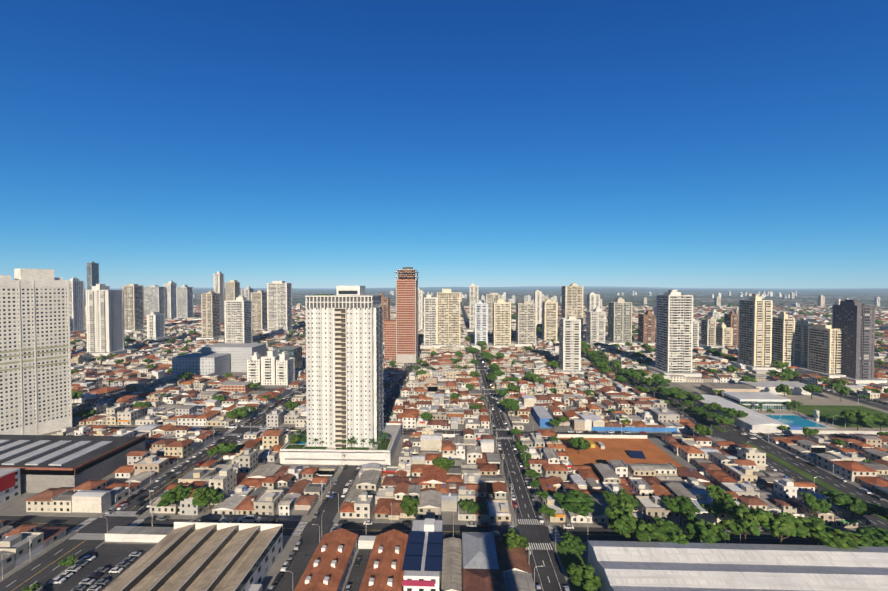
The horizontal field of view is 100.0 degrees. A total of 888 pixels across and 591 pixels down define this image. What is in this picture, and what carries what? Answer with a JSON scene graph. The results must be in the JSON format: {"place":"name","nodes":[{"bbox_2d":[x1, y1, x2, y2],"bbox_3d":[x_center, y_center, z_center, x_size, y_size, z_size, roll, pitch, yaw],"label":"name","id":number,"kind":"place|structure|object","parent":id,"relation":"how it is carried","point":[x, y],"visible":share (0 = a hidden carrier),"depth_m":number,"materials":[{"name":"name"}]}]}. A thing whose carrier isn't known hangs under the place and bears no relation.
{"place":"outdoors","nodes":[
{"label":"outdoors","id":0,"kind":"place"},
{"bbox_2d":[0,307,887,590],"bbox_3d":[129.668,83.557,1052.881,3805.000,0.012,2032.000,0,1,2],"label":"roads","id":1,"kind":"structure","parent":0,"point":[90,535],"depth_m":169.73,"materials":[{"name":"grey asphalt"}]},
{"bbox_2d":[237,515,261,522],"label":"car","id":2,"kind":"object","parent":1,"relation":"on","point":[250,518],"visible":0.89,"depth_m":168.33,"materials":[{"name":"paint"}]},
{"bbox_2d":[273,573,282,582],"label":"car","id":3,"kind":"object","parent":1,"relation":"on","point":[278,577],"visible":1,"depth_m":135.09,"materials":[{"name":"paint"}]},
{"bbox_2d":[280,561,289,570],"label":"car","id":4,"kind":"object","parent":1,"relation":"on","point":[286,564],"visible":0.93,"depth_m":140.66,"materials":[{"name":"paint"}]},
{"bbox_2d":[563,524,573,529],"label":"car","id":5,"kind":"object","parent":1,"relation":"on","point":[568,526],"visible":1,"depth_m":164.07,"materials":[{"name":"paint"}]},
{"bbox_2d":[0,307,887,590],"bbox_3d":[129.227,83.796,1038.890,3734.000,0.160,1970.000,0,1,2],"label":"pavement blocks","id":6,"kind":"structure","parent":0,"point":[14,507],"depth_m":196.35,"materials":[{"name":"concrete"}]},
{"bbox_2d":[71,390,82,401],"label":"tree","id":7,"kind":"object","parent":6,"relation":"on","point":[75,394],"visible":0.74,"depth_m":339.43,"materials":[{"name":"green plant"}]},
{"bbox_2d":[72,409,96,417],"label":"tree","id":8,"kind":"object","parent":6,"relation":"on","point":[83,413],"visible":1,"depth_m":295.51,"materials":[{"name":"green plant"}]},
{"bbox_2d":[133,401,148,406],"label":"tree","id":9,"kind":"object","parent":6,"relation":"on","point":[141,404],"visible":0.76,"depth_m":309.67,"materials":[{"name":"green plant"}]},
{"bbox_2d":[157,484,193,514],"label":"tree","id":10,"kind":"object","parent":6,"relation":"on","point":[175,493],"visible":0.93,"depth_m":172.77,"materials":[{"name":"green plant"}]},
{"bbox_2d":[178,372,191,379],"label":"tree","id":11,"kind":"object","parent":6,"relation":"on","point":[188,376],"visible":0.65,"depth_m":412.36,"materials":[{"name":"green plant"}]},
{"bbox_2d":[192,487,216,512],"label":"tree","id":12,"kind":"object","parent":6,"relation":"on","point":[201,493],"visible":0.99,"depth_m":174.30,"materials":[{"name":"green plant"}]},
{"bbox_2d":[192,489,224,509],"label":"tree","id":13,"kind":"object","parent":6,"relation":"on","point":[216,498],"visible":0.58,"depth_m":174.54,"materials":[{"name":"green plant"}]},
{"bbox_2d":[211,395,225,400],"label":"tree","id":14,"kind":"object","parent":6,"relation":"on","point":[220,397],"visible":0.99,"depth_m":329.57,"materials":[{"name":"green plant"}]},
{"bbox_2d":[206,443,237,463],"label":"tree","id":15,"kind":"object","parent":6,"relation":"on","point":[223,448],"visible":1,"depth_m":220.70,"materials":[{"name":"green plant"}]},
{"bbox_2d":[226,408,247,422],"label":"tree","id":16,"kind":"object","parent":6,"relation":"on","point":[236,413],"visible":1,"depth_m":287.65,"materials":[{"name":"green plant"}]},
{"bbox_2d":[284,401,298,410],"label":"tree","id":17,"kind":"object","parent":6,"relation":"on","point":[290,405],"visible":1,"depth_m":312.30,"materials":[{"name":"green plant"}]},
{"bbox_2d":[400,495,418,517],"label":"tree","id":18,"kind":"object","parent":6,"relation":"on","point":[408,506],"visible":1,"depth_m":170.27,"materials":[{"name":"green plant"}]},
{"bbox_2d":[420,412,432,419],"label":"tree","id":19,"kind":"object","parent":6,"relation":"on","point":[427,415],"visible":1,"depth_m":284.73,"materials":[{"name":"green plant"}]},
{"bbox_2d":[432,457,454,470],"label":"tree","id":20,"kind":"object","parent":6,"relation":"on","point":[445,463],"visible":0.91,"depth_m":210.51,"materials":[{"name":"green plant"}]},
{"bbox_2d":[458,499,484,513],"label":"tree","id":21,"kind":"object","parent":6,"relation":"on","point":[471,506],"visible":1,"depth_m":169.59,"materials":[{"name":"green plant"}]},
{"bbox_2d":[482,354,495,359],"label":"tree","id":22,"kind":"object","parent":6,"relation":"on","point":[489,357],"visible":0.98,"depth_m":515.10,"materials":[{"name":"green plant"}]},
{"bbox_2d":[488,363,499,369],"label":"tree","id":23,"kind":"object","parent":6,"relation":"on","point":[494,366],"visible":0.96,"depth_m":443.54,"materials":[{"name":"green plant"}]},
{"bbox_2d":[488,369,504,376],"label":"tree","id":24,"kind":"object","parent":6,"relation":"on","point":[497,372],"visible":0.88,"depth_m":416.10,"materials":[{"name":"green plant"}]},
{"bbox_2d":[495,389,508,400],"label":"tree","id":25,"kind":"object","parent":6,"relation":"on","point":[503,393],"visible":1,"depth_m":341.96,"materials":[{"name":"green plant"}]},
{"bbox_2d":[504,398,518,403],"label":"tree","id":26,"kind":"object","parent":6,"relation":"on","point":[508,400],"visible":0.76,"depth_m":315.74,"materials":[{"name":"green plant"}]},
{"bbox_2d":[504,402,519,415],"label":"tree","id":27,"kind":"object","parent":6,"relation":"on","point":[513,406],"visible":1,"depth_m":298.10,"materials":[{"name":"green plant"}]},
{"bbox_2d":[500,528,528,549],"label":"tree","id":28,"kind":"object","parent":6,"relation":"on","point":[512,539],"visible":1,"depth_m":145.92,"materials":[{"name":"green plant"}]},
{"bbox_2d":[520,452,531,459],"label":"tree","id":29,"kind":"object","parent":6,"relation":"on","point":[528,456],"visible":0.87,"depth_m":225.07,"materials":[{"name":"green plant"}]},
{"bbox_2d":[524,373,538,381],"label":"tree","id":30,"kind":"object","parent":6,"relation":"on","point":[532,375],"visible":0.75,"depth_m":399.84,"materials":[{"name":"green plant"}]},
{"bbox_2d":[524,469,540,479],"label":"tree","id":31,"kind":"object","parent":6,"relation":"on","point":[533,473],"visible":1,"depth_m":204.56,"materials":[{"name":"green plant"}]},
{"bbox_2d":[529,480,539,486],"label":"tree","id":32,"kind":"object","parent":6,"relation":"on","point":[534,483],"visible":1,"depth_m":194.39,"materials":[{"name":"green plant"}]},
{"bbox_2d":[534,490,548,504],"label":"tree","id":33,"kind":"object","parent":6,"relation":"on","point":[544,494],"visible":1,"depth_m":182.19,"materials":[{"name":"green plant"}]},
{"bbox_2d":[538,504,555,520],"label":"tree","id":34,"kind":"object","parent":6,"relation":"on","point":[544,509],"visible":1,"depth_m":169.12,"materials":[{"name":"green plant"}]},
{"bbox_2d":[546,360,559,367],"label":"tree","id":35,"kind":"object","parent":6,"relation":"on","point":[553,363],"visible":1,"depth_m":465.84,"materials":[{"name":"green plant"}]},
{"bbox_2d":[549,419,560,427],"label":"tree","id":36,"kind":"object","parent":6,"relation":"on","point":[553,422],"visible":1,"depth_m":273.23,"materials":[{"name":"green plant"}]},
{"bbox_2d":[560,531,586,556],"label":"tree","id":37,"kind":"object","parent":6,"relation":"on","point":[570,543],"visible":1,"depth_m":145.18,"materials":[{"name":"green plant"}]},
{"bbox_2d":[553,490,594,515],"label":"tree","id":38,"kind":"object","parent":6,"relation":"on","point":[577,502],"visible":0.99,"depth_m":169.16,"materials":[{"name":"green plant"}]},
{"bbox_2d":[566,563,601,590],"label":"tree","id":39,"kind":"object","parent":6,"relation":"on","point":[591,581],"visible":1,"depth_m":128.42,"materials":[{"name":"green plant"}]},
{"bbox_2d":[593,361,608,368],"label":"tree","id":40,"kind":"object","parent":6,"relation":"on","point":[603,364],"visible":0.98,"depth_m":457.51,"materials":[{"name":"green plant"}]},
{"bbox_2d":[602,489,638,512],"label":"tree","id":41,"kind":"object","parent":6,"relation":"on","point":[622,498],"visible":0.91,"depth_m":167.26,"materials":[{"name":"green plant"}]},
{"bbox_2d":[617,416,630,423],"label":"tree","id":42,"kind":"object","parent":6,"relation":"on","point":[627,420],"visible":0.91,"depth_m":282.25,"materials":[{"name":"green plant"}]},
{"bbox_2d":[604,506,658,541],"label":"tree","id":43,"kind":"object","parent":6,"relation":"on","point":[624,522],"visible":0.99,"depth_m":147.78,"materials":[{"name":"green plant"}]},
{"bbox_2d":[622,370,641,381],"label":"tree","id":44,"kind":"object","parent":6,"relation":"on","point":[631,373],"visible":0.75,"depth_m":416.60,"materials":[{"name":"green plant"}]},
{"bbox_2d":[642,377,654,385],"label":"tree","id":45,"kind":"object","parent":6,"relation":"on","point":[648,380],"visible":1,"depth_m":382.77,"materials":[{"name":"green plant"}]},
{"bbox_2d":[651,374,663,379],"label":"tree","id":46,"kind":"object","parent":6,"relation":"on","point":[655,376],"visible":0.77,"depth_m":397.84,"materials":[{"name":"green plant"}]},
{"bbox_2d":[655,378,670,386],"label":"tree","id":47,"kind":"object","parent":6,"relation":"on","point":[664,382],"visible":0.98,"depth_m":386.65,"materials":[{"name":"green plant"}]},
{"bbox_2d":[659,387,674,399],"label":"tree","id":48,"kind":"object","parent":6,"relation":"on","point":[662,389],"visible":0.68,"depth_m":352.21,"materials":[{"name":"green plant"}]},
{"bbox_2d":[646,515,688,543],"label":"tree","id":49,"kind":"object","parent":6,"relation":"on","point":[670,531],"visible":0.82,"depth_m":147.73,"materials":[{"name":"green plant"}]},
{"bbox_2d":[662,391,673,402],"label":"tree","id":50,"kind":"object","parent":6,"relation":"on","point":[668,394],"visible":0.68,"depth_m":341.40,"materials":[{"name":"green plant"}]},
{"bbox_2d":[673,391,686,406],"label":"tree","id":51,"kind":"object","parent":6,"relation":"on","point":[678,395],"visible":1,"depth_m":327.98,"materials":[{"name":"green plant"}]},
{"bbox_2d":[661,495,700,524],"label":"tree","id":52,"kind":"object","parent":6,"relation":"on","point":[683,506],"visible":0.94,"depth_m":165.11,"materials":[{"name":"green plant"}]},
{"bbox_2d":[681,400,693,410],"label":"tree","id":53,"kind":"object","parent":6,"relation":"on","point":[687,402],"visible":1,"depth_m":318.74,"materials":[{"name":"green plant"}]},
{"bbox_2d":[688,406,705,415],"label":"tree","id":54,"kind":"object","parent":6,"relation":"on","point":[697,408],"visible":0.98,"depth_m":306.70,"materials":[{"name":"green plant"}]},
{"bbox_2d":[690,394,704,401],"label":"tree","id":55,"kind":"object","parent":6,"relation":"on","point":[696,397],"visible":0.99,"depth_m":331.01,"materials":[{"name":"green plant"}]},
{"bbox_2d":[693,423,712,435],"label":"tree","id":56,"kind":"object","parent":6,"relation":"on","point":[700,429],"visible":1,"depth_m":257.68,"materials":[{"name":"green plant"}]},
{"bbox_2d":[697,411,710,418],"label":"tree","id":57,"kind":"object","parent":6,"relation":"on","point":[700,414],"visible":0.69,"depth_m":297.38,"materials":[{"name":"green plant"}]},
{"bbox_2d":[684,514,729,543],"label":"tree","id":58,"kind":"object","parent":6,"relation":"on","point":[707,532],"visible":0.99,"depth_m":146.79,"materials":[{"name":"green plant"}]},
{"bbox_2d":[703,402,721,410],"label":"tree","id":59,"kind":"object","parent":6,"relation":"on","point":[712,406],"visible":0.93,"depth_m":309.81,"materials":[{"name":"green plant"}]},
{"bbox_2d":[705,412,722,424],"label":"tree","id":60,"kind":"object","parent":6,"relation":"on","point":[711,414],"visible":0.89,"depth_m":286.18,"materials":[{"name":"green plant"}]},
{"bbox_2d":[700,499,729,515],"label":"tree","id":61,"kind":"object","parent":6,"relation":"on","point":[716,508],"visible":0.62,"depth_m":166.74,"materials":[{"name":"green plant"}]},
{"bbox_2d":[706,484,734,501],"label":"tree","id":62,"kind":"object","parent":6,"relation":"on","point":[715,492],"visible":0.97,"depth_m":171.97,"materials":[{"name":"green plant"}]},
{"bbox_2d":[713,416,734,430],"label":"tree","id":63,"kind":"object","parent":6,"relation":"on","point":[724,420],"visible":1,"depth_m":273.80,"materials":[{"name":"green plant"}]},
{"bbox_2d":[726,366,738,371],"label":"tree","id":64,"kind":"object","parent":6,"relation":"on","point":[732,368],"visible":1,"depth_m":441.26,"materials":[{"name":"green plant"}]},
{"bbox_2d":[720,407,747,418],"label":"tree","id":65,"kind":"object","parent":6,"relation":"on","point":[732,412],"visible":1,"depth_m":286.98,"materials":[{"name":"green plant"}]},
{"bbox_2d":[719,502,769,543],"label":"tree","id":66,"kind":"object","parent":6,"relation":"on","point":[744,520],"visible":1,"depth_m":148.44,"materials":[{"name":"green plant"}]},
{"bbox_2d":[772,360,788,371],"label":"tree","id":67,"kind":"object","parent":6,"relation":"on","point":[778,364],"visible":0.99,"depth_m":456.89,"materials":[{"name":"green plant"}]},
{"bbox_2d":[757,508,809,544],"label":"tree","id":68,"kind":"object","parent":6,"relation":"on","point":[785,523],"visible":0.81,"depth_m":144.48,"materials":[{"name":"green plant"}]},
{"bbox_2d":[802,427,818,436],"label":"tree","id":69,"kind":"object","parent":6,"relation":"on","point":[807,431],"visible":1,"depth_m":252.72,"materials":[{"name":"green plant"}]},
{"bbox_2d":[799,492,831,516],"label":"tree","id":70,"kind":"object","parent":6,"relation":"on","point":[814,503],"visible":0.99,"depth_m":163.20,"materials":[{"name":"green plant"}]},
{"bbox_2d":[787,516,861,549],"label":"tree","id":71,"kind":"object","parent":6,"relation":"on","point":[822,532],"visible":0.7,"depth_m":143.21,"materials":[{"name":"green plant"}]},
{"bbox_2d":[819,376,830,383],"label":"tree","id":72,"kind":"object","parent":6,"relation":"on","point":[822,379],"visible":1,"depth_m":396.28,"materials":[{"name":"green plant"}]},
{"bbox_2d":[831,439,846,445],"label":"tree","id":73,"kind":"object","parent":6,"relation":"on","point":[840,442],"visible":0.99,"depth_m":243.53,"materials":[{"name":"green plant"}]},
{"bbox_2d":[834,379,846,384],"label":"tree","id":74,"kind":"object","parent":6,"relation":"on","point":[841,382],"visible":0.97,"depth_m":385.90,"materials":[{"name":"green plant"}]},
{"bbox_2d":[828,526,875,546],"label":"tree","id":75,"kind":"object","parent":6,"relation":"on","point":[866,539],"visible":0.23,"depth_m":144.28,"materials":[{"name":"green plant"}]},
{"bbox_2d":[820,490,887,517],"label":"tree","id":76,"kind":"object","parent":6,"relation":"on","point":[855,504],"visible":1,"depth_m":164.71,"materials":[{"name":"green plant"}]},
{"bbox_2d":[855,526,887,546],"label":"tree","id":77,"kind":"object","parent":6,"relation":"on","point":[879,536],"visible":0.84,"depth_m":146.13,"materials":[{"name":"green plant"}]},
{"bbox_2d":[0,0,887,288],"label":"sky","id":78,"kind":"structure","parent":0,"point":[256,143],"materials":[{"name":"blue"}]},
{"bbox_2d":[84,286,887,309],"bbox_3d":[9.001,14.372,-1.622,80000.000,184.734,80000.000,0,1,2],"label":"terrain","id":79,"kind":"structure","parent":0,"point":[803,297],"depth_m":6420.21,"materials":[{"name":"grey"}]},
{"bbox_2d":[0,305,887,576],"bbox_3d":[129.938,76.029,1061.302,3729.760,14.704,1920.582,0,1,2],"label":"houses","id":80,"kind":"structure","parent":79,"relation":"on","point":[247,480],"depth_m":243.18,"materials":[{"name":"ceramic"}]},
{"bbox_2d":[0,261,887,504],"bbox_3d":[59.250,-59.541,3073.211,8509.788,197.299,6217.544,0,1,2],"label":"high-rise buildings","id":81,"kind":"structure","parent":79,"relation":"on","point":[350,331],"depth_m":430.28,"materials":[{"name":"concrete"}]},
{"bbox_2d":[40,381,887,590],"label":"buildings","id":82,"kind":"structure","parent":79,"relation":"on","point":[195,556],"depth_m":136.16,"materials":[{"name":"metal"}]},
{"bbox_2d":[21,582,40,590],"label":"tree","id":83,"kind":"object","parent":82,"relation":"on","point":[34,586],"visible":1,"depth_m":127.53,"materials":[{"name":"green plant"}]},
{"bbox_2d":[49,577,65,584],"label":"car","id":84,"kind":"object","parent":82,"relation":"on","point":[58,580],"visible":1,"depth_m":133.52,"materials":[{"name":"paint"}]},
{"bbox_2d":[58,572,72,578],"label":"car","id":85,"kind":"object","parent":82,"relation":"on","point":[66,575],"visible":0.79,"depth_m":136.56,"materials":[{"name":"paint"}]},
{"bbox_2d":[58,554,77,566],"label":"tree","id":86,"kind":"object","parent":82,"relation":"on","point":[70,560],"visible":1,"depth_m":139.61,"materials":[{"name":"green plant"}]},
{"bbox_2d":[65,565,81,572],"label":"car","id":87,"kind":"object","parent":82,"relation":"on","point":[74,568],"visible":0.91,"depth_m":139.25,"materials":[{"name":"paint"}]},
{"bbox_2d":[72,585,86,590],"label":"car","id":88,"kind":"object","parent":82,"relation":"on","point":[79,587],"visible":1,"depth_m":130.56,"materials":[{"name":"paint"}]},
{"bbox_2d":[74,560,87,566],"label":"car","id":89,"kind":"object","parent":82,"relation":"on","point":[81,563],"visible":0.84,"depth_m":142.17,"materials":[{"name":"paint"}]},
{"bbox_2d":[79,578,94,585],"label":"car","id":90,"kind":"object","parent":82,"relation":"on","point":[88,581],"visible":0.92,"depth_m":133.26,"materials":[{"name":"paint"}]},
{"bbox_2d":[81,555,95,561],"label":"car","id":91,"kind":"object","parent":82,"relation":"on","point":[89,558],"visible":0.84,"depth_m":144.99,"materials":[{"name":"paint"}]},
{"bbox_2d":[87,572,101,578],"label":"car","id":92,"kind":"object","parent":82,"relation":"on","point":[95,575],"visible":0.86,"depth_m":136.30,"materials":[{"name":"paint"}]},
{"bbox_2d":[87,585,101,590],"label":"car","id":93,"kind":"object","parent":82,"relation":"on","point":[94,588],"visible":1,"depth_m":130.50,"materials":[{"name":"paint"}]},
{"bbox_2d":[94,567,108,572],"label":"car","id":94,"kind":"object","parent":82,"relation":"on","point":[102,569],"visible":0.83,"depth_m":138.94,"materials":[{"name":"paint"}]},
{"bbox_2d":[95,578,108,585],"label":"car","id":95,"kind":"object","parent":82,"relation":"on","point":[102,582],"visible":0.91,"depth_m":133.15,"materials":[{"name":"paint"}]},
{"bbox_2d":[109,567,122,573],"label":"car","id":96,"kind":"object","parent":82,"relation":"on","point":[117,570],"visible":1,"depth_m":138.74,"materials":[{"name":"paint"}]},
{"bbox_2d":[115,561,129,567],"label":"car","id":97,"kind":"object","parent":82,"relation":"on","point":[123,564],"visible":0.91,"depth_m":141.63,"materials":[{"name":"paint"}]},
{"bbox_2d":[129,552,141,557],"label":"car","id":98,"kind":"object","parent":82,"relation":"on","point":[135,554],"visible":0.93,"depth_m":147.28,"materials":[{"name":"paint"}]},
{"bbox_2d":[354,557,360,566],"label":"car","id":99,"kind":"object","parent":82,"relation":"on","point":[357,562],"visible":1,"depth_m":142.78,"materials":[{"name":"paint"}]},
{"bbox_2d":[569,437,588,453],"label":"tree","id":100,"kind":"object","parent":82,"relation":"on","point":[581,442],"visible":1,"depth_m":235.95,"materials":[{"name":"green plant"}]},
{"bbox_2d":[739,375,756,381],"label":"tree","id":101,"kind":"object","parent":82,"relation":"on","point":[746,378],"visible":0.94,"depth_m":392.91,"materials":[{"name":"green plant"}]},
{"bbox_2d":[775,384,791,396],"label":"tree","id":102,"kind":"object","parent":82,"relation":"on","point":[785,388],"visible":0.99,"depth_m":347.87,"materials":[{"name":"green plant"}]},
{"bbox_2d":[778,372,793,380],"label":"tree","id":103,"kind":"object","parent":82,"relation":"on","point":[786,376],"visible":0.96,"depth_m":396.82,"materials":[{"name":"green plant"}]},
{"bbox_2d":[785,400,802,410],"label":"tree","id":104,"kind":"object","parent":82,"relation":"on","point":[788,403],"visible":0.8,"depth_m":319.10,"materials":[{"name":"green plant"}]},
{"bbox_2d":[802,384,822,398],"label":"tree","id":105,"kind":"object","parent":82,"relation":"on","point":[811,388],"visible":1,"depth_m":351.71,"materials":[{"name":"green plant"}]},
{"bbox_2d":[834,385,850,401],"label":"tree","id":106,"kind":"object","parent":82,"relation":"on","point":[842,390],"visible":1,"depth_m":345.05,"materials":[{"name":"green plant"}]},
{"bbox_2d":[840,410,873,430],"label":"tree","id":107,"kind":"object","parent":82,"relation":"on","point":[861,416],"visible":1,"depth_m":274.52,"materials":[{"name":"green plant"}]},
{"bbox_2d":[867,413,887,430],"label":"tree","id":108,"kind":"object","parent":82,"relation":"on","point":[878,417],"visible":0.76,"depth_m":273.86,"materials":[{"name":"green plant"}]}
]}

